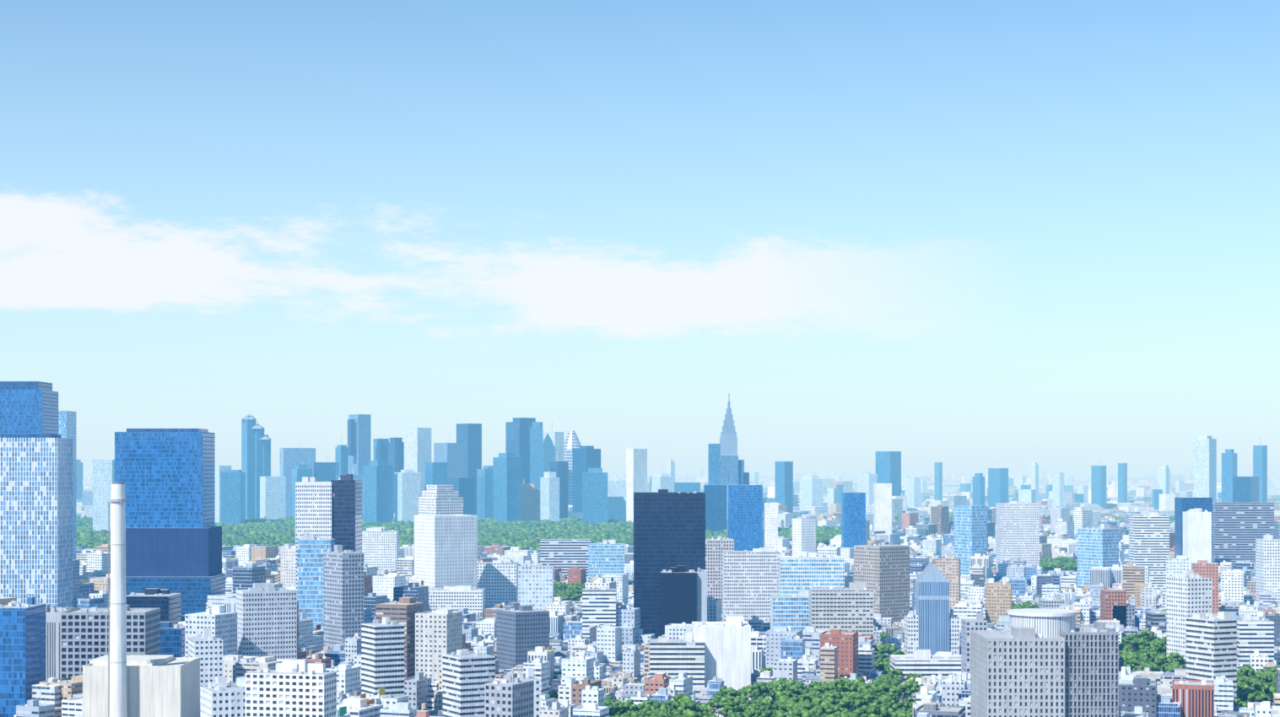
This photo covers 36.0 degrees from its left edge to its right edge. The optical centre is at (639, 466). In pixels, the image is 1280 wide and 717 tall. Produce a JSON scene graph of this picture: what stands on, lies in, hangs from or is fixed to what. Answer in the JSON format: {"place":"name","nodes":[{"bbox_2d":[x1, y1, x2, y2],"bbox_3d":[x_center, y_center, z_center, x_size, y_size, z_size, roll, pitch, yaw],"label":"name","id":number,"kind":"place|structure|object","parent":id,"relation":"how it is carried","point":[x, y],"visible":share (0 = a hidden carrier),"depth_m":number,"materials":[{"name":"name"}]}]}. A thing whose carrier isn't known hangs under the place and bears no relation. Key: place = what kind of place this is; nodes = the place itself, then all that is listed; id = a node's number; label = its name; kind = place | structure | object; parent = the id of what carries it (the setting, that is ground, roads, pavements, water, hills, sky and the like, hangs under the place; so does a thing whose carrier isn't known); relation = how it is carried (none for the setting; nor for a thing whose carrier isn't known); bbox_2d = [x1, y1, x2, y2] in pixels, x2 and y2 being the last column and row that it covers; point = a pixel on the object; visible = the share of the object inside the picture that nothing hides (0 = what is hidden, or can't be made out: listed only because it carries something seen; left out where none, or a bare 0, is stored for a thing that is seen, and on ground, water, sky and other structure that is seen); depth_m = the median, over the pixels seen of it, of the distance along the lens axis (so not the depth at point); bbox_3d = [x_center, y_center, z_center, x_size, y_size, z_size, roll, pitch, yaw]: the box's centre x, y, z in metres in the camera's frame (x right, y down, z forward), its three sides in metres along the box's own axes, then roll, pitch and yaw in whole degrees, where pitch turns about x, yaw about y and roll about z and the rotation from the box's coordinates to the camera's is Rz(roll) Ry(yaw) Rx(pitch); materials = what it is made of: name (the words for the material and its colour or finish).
{"place":"outdoors","nodes":[
{"label":"outdoors","id":0,"kind":"place"},
{"bbox_2d":[0,0,1279,468],"label":"sky","id":1,"kind":"structure","parent":0,"point":[964,234],"materials":[{"name":"blue"}]},
{"bbox_2d":[82,468,1279,716],"bbox_3d":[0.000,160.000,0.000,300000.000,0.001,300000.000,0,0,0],"label":"ground","id":2,"kind":"structure","parent":0,"point":[972,472],"depth_m":57467.59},
{"bbox_2d":[0,381,1279,716],"bbox_3d":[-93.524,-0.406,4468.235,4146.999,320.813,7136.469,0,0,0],"label":"city buildings","id":3,"kind":"structure","parent":2,"relation":"on","point":[165,501],"depth_m":1752.00,"materials":[{"name":"grey concrete"}]},
{"bbox_2d":[76,514,1279,716],"bbox_3d":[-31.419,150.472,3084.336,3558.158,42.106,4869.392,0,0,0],"label":"trees","id":4,"kind":"object","parent":2,"relation":"on","point":[880,695],"visible":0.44,"depth_m":1478.64,"materials":[{"name":"green plant"}]},
{"bbox_2d":[561,543,1269,716],"bbox_3d":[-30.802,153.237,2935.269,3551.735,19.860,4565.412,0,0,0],"label":"tree trunks","id":5,"kind":"object","parent":2,"relation":"on","point":[915,681],"visible":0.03,"depth_m":1326.79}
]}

